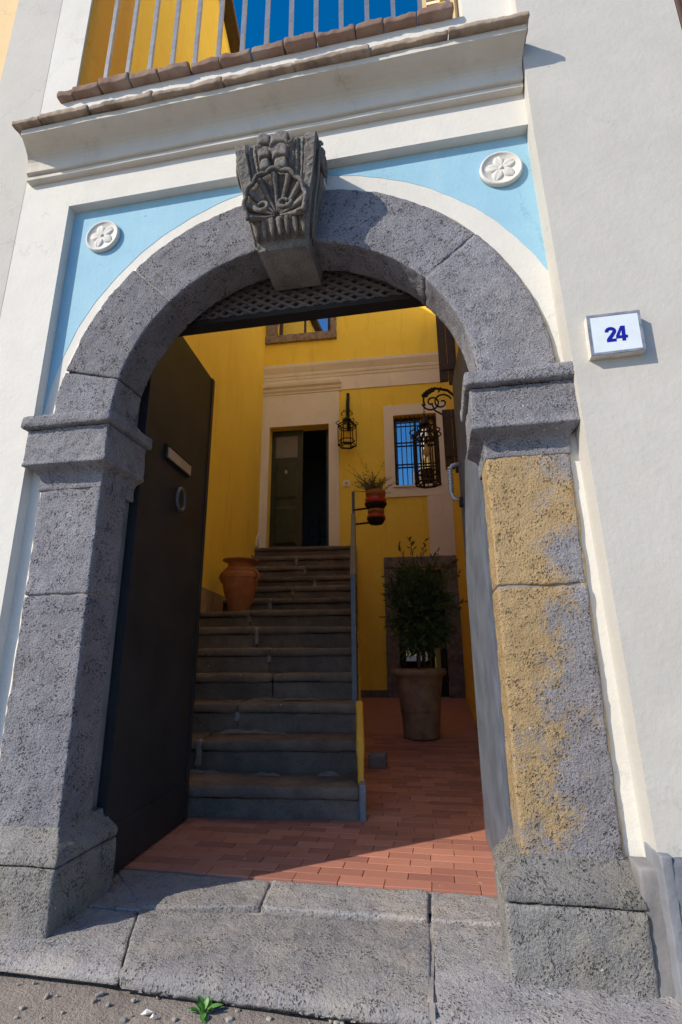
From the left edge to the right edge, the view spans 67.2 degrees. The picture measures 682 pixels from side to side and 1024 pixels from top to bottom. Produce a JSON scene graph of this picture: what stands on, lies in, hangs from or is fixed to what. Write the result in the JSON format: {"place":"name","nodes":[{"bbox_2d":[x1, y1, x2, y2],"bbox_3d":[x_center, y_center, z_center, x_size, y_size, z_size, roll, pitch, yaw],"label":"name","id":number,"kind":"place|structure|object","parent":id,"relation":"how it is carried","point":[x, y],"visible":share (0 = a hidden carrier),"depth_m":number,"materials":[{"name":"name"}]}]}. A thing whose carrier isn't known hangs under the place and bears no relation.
{"place":"outdoors","nodes":[
{"label":"outdoors","id":0,"kind":"place"},
{"bbox_2d":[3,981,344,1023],"bbox_3d":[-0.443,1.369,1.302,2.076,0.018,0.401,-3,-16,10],"label":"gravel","id":1,"kind":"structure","parent":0,"point":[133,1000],"depth_m":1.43,"materials":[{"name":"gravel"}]},
{"bbox_2d":[0,972,359,1023],"bbox_3d":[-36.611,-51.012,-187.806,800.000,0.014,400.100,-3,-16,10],"label":"street","id":2,"kind":"structure","parent":0,"point":[73,999],"depth_m":1.47,"materials":[{"name":"grey asphalt"}]},
{"bbox_2d":[0,0,18,79],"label":"neighbour house","id":3,"kind":"structure","parent":2,"relation":"on","point":[8,9],"depth_m":3.38,"materials":[{"name":"beige paint"}]},
{"bbox_2d":[141,1009,152,1014],"bbox_3d":[-0.543,1.398,1.436,0.018,0.010,0.028,-15,-21,42],"label":"paper scrap","id":4,"kind":"object","parent":2,"relation":"on","point":[146,1011],"visible":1,"depth_m":1.44,"materials":[{"name":"white paper"}]},
{"bbox_2d":[188,995,222,1023],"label":"weed","id":5,"kind":"object","parent":2,"relation":"on","point":[203,1006],"visible":1,"depth_m":1.44,"materials":[{"name":"green plant"}]},
{"bbox_2d":[0,0,681,856],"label":"facade wall","id":6,"kind":"structure","parent":2,"relation":"on","point":[536,144],"depth_m":2.35,"materials":[{"name":"white paint"}]},
{"bbox_2d":[103,0,449,77],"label":"balcony railing","id":7,"kind":"object","parent":6,"relation":"on","point":[176,31],"visible":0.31,"depth_m":3.03,"materials":[{"name":"metal"}]},
{"bbox_2d":[178,270,425,336],"bbox_3d":[-0.197,-1.182,2.677,1.830,0.378,0.075,-3,-16,10],"label":"lattice transom","id":8,"kind":"object","parent":6,"relation":"attached to","point":[335,293],"visible":0.28,"depth_m":2.63,"materials":[{"name":"metal"}]},
{"bbox_2d":[584,310,645,360],"bbox_3d":[1.009,-0.652,1.898,0.187,0.170,0.036,-3,-16,10],"label":"house number tile","id":9,"kind":"object","parent":6,"relation":"attached to","point":[614,335],"visible":1,"depth_m":1.88,"materials":[{"name":"white ceramic"}]},
{"bbox_2d":[0,869,681,1023],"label":"stone threshold","id":10,"kind":"object","parent":2,"relation":"on","point":[360,955],"visible":0.86,"depth_m":1.62,"materials":[{"name":"grey stone"}]},
{"bbox_2d":[0,130,659,998],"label":"stone archway","id":11,"kind":"object","parent":10,"relation":"on","point":[572,906],"visible":0.95,"depth_m":2.03,"materials":[{"name":"grey stone"}]},
{"bbox_2d":[97,336,214,872],"bbox_3d":[-0.945,0.292,2.876,0.091,2.780,0.881,-2,-16,6],"label":"door leaf","id":12,"kind":"object","parent":11,"relation":"attached to","point":[144,785],"visible":0.97,"depth_m":2.72,"materials":[{"name":"paint"}]},
{"bbox_2d":[447,347,512,850],"bbox_3d":[0.648,0.302,2.534,0.120,2.548,0.824,-2,-16,7],"label":"door leaf","id":13,"kind":"object","parent":11,"relation":"attached to","point":[498,821],"visible":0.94,"depth_m":2.42,"materials":[{"name":"paint"}]},
{"bbox_2d":[628,842,681,1004],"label":"cement plinth","id":14,"kind":"structure","parent":10,"relation":"on","point":[658,876],"depth_m":1.45,"materials":[{"name":"grey concrete"}]},
{"bbox_2d":[674,0,681,28],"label":"neighbour house","id":15,"kind":"structure","parent":2,"relation":"on","point":[678,4],"depth_m":2.26,"materials":[{"name":"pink paint"}]},
{"bbox_2d":[120,697,496,912],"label":"courtyard floor","id":16,"kind":"structure","parent":0,"point":[422,827],"depth_m":2.67,"materials":[{"name":"red tile"}]},
{"bbox_2d":[131,0,265,625],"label":"side house","id":17,"kind":"structure","parent":16,"relation":"on","point":[232,362],"depth_m":6.56,"materials":[{"name":"yellow paint"}]},
{"bbox_2d":[187,545,366,822],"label":"stone staircase","id":18,"kind":"structure","parent":16,"relation":"on","point":[278,727],"depth_m":3.90,"materials":[{"name":"stone"}]},
{"bbox_2d":[219,557,259,611],"bbox_3d":[-1.151,0.847,5.841,0.417,0.606,0.417,9,-18,-29],"label":"terracotta jar","id":19,"kind":"object","parent":18,"relation":"on","point":[239,577],"visible":0.94,"depth_m":5.70,"materials":[{"name":"orange ceramic"}]},
{"bbox_2d":[350,491,357,702],"bbox_3d":[0.130,0.572,5.057,0.056,2.305,2.196,-1,-16,2],"label":"stair railing","id":20,"kind":"object","parent":18,"relation":"on","point":[353,573],"visible":0.97,"depth_m":3.89,"materials":[{"name":"grey metal"}]},
{"bbox_2d":[353,489,386,510],"bbox_3d":[0.371,-0.120,6.232,0.268,0.225,0.439,9,-18,-31],"label":"hanging pot","id":21,"kind":"object","parent":20,"relation":"hanging from","point":[375,498],"visible":0.87,"depth_m":6.07,"materials":[{"name":"ceramic"}]},
{"bbox_2d":[347,453,397,492],"bbox_3d":[0.344,-0.503,6.211,0.593,0.568,0.683,-9,-18,28],"label":"hanging plant","id":22,"kind":"object","parent":21,"relation":"in","point":[369,485],"visible":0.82,"depth_m":6.16,"materials":[{"name":"green plant"}]},
{"bbox_2d":[356,508,384,525],"bbox_3d":[0.358,0.080,6.185,0.223,0.175,0.423,11,-19,-35],"label":"hanging pot","id":23,"kind":"object","parent":20,"relation":"hanging from","point":[375,516],"visible":1,"depth_m":6.04,"materials":[{"name":"ceramic"}]},
{"bbox_2d":[258,306,465,697],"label":"courtyard house","id":24,"kind":"structure","parent":16,"relation":"on","point":[381,368],"depth_m":9.06,"materials":[{"name":"yellow paint"}]},
{"bbox_2d":[269,430,303,546],"bbox_3d":[-0.964,-0.404,9.092,0.577,2.238,0.085,-3,-16,8],"label":"door leaf","id":25,"kind":"structure","parent":24,"relation":"in","point":[286,498],"depth_m":9.07,"materials":[{"name":"green paint"}]},
{"bbox_2d":[279,318,329,334],"bbox_3d":[-0.691,-3.972,10.002,1.010,1.364,0.040,-3,-16,8],"label":"upper window frame","id":26,"kind":"structure","parent":24,"relation":"in","point":[305,322],"depth_m":9.89,"materials":[{"name":"brown wood"}]},
{"bbox_2d":[343,480,349,486],"bbox_3d":[0.095,-0.490,8.782,0.110,0.100,0.027,-3,-16,8],"label":"switch plate","id":27,"kind":"object","parent":24,"relation":"attached to","point":[346,483],"visible":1,"depth_m":8.77,"materials":[{"name":"white plastic"}]},
{"bbox_2d":[336,393,357,448],"bbox_3d":[0.102,-1.645,8.885,0.347,1.102,0.398,11,-19,-35],"label":"wall lantern","id":28,"kind":"object","parent":24,"relation":"attached to","point":[347,419],"depth_m":8.84,"materials":[{"name":"metal"}]},
{"bbox_2d":[393,416,438,484],"bbox_3d":[1.301,-1.038,8.899,0.739,1.297,0.040,-3,-16,8],"label":"window frame","id":29,"kind":"structure","parent":24,"relation":"in","point":[430,417],"depth_m":8.98,"materials":[{"name":"brown wood"}]},
{"bbox_2d":[397,569,449,696],"bbox_3d":[1.284,1.888,8.110,0.726,1.960,0.040,-3,-16,8],"label":"glazed door","id":30,"kind":"structure","parent":24,"relation":"in","point":[440,661],"depth_m":7.98,"materials":[{"name":"black glass"}]},
{"bbox_2d":[368,751,386,768],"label":"stone block","id":31,"kind":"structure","parent":16,"relation":"on","point":[377,759],"depth_m":3.94,"materials":[{"name":"grey stone"}]},
{"bbox_2d":[391,668,446,740],"bbox_3d":[0.781,1.879,5.058,0.550,0.640,0.550,-3,-16,10],"label":"planter pot","id":32,"kind":"object","parent":16,"relation":"on","point":[419,691],"visible":1,"depth_m":4.90,"materials":[{"name":"ceramic"}]},
{"bbox_2d":[379,537,467,668],"bbox_3d":[0.819,0.948,5.301,0.855,1.445,0.769,-13,-20,39],"label":"potted shrub","id":33,"kind":"object","parent":32,"relation":"on","point":[418,598],"visible":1,"depth_m":5.18,"materials":[{"name":"green plant"}]},
{"bbox_2d":[426,0,477,728],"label":"passage wall","id":34,"kind":"structure","parent":16,"relation":"on","point":[465,624],"depth_m":6.69,"materials":[{"name":"yellow paint"}]},
{"bbox_2d":[421,387,452,416],"bbox_3d":[1.029,-1.106,5.310,0.387,0.470,0.050,-3,-16,10],"label":"lantern bracket","id":35,"kind":"object","parent":34,"relation":"attached to","point":[426,393],"visible":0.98,"depth_m":5.33,"materials":[{"name":"metal"}]},
{"bbox_2d":[409,411,441,488],"bbox_3d":[0.865,-0.669,5.220,0.329,0.844,0.329,-3,-16,10],"label":"hanging lantern","id":36,"kind":"object","parent":35,"relation":"hanging from","point":[425,423],"visible":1,"depth_m":5.17,"materials":[{"name":"metal"}]},
{"bbox_2d":[436,316,455,384],"bbox_3d":[1.123,-2.097,5.577,0.179,1.580,0.050,-3,-16,10],"label":"wooden shutter","id":37,"kind":"object","parent":34,"relation":"attached to","point":[446,369],"visible":0.34,"depth_m":5.46,"materials":[{"name":"brown wood"}]},
{"bbox_2d":[442,409,458,472],"bbox_3d":[1.117,-0.714,5.110,0.183,0.675,0.050,-3,-16,10],"label":"wooden shutter","id":38,"kind":"object","parent":34,"relation":"attached to","point":[449,435],"visible":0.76,"depth_m":5.11,"materials":[{"name":"brown wood"}]},
{"bbox_2d":[233,0,417,61],"label":"sky","id":39,"kind":"structure","parent":0,"point":[328,10],"materials":[{"name":"blue"}]},
{"bbox_2d":[422,0,457,17],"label":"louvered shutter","id":40,"kind":"object","parent":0,"point":[455,12],"visible":0.1,"depth_m":2.81,"materials":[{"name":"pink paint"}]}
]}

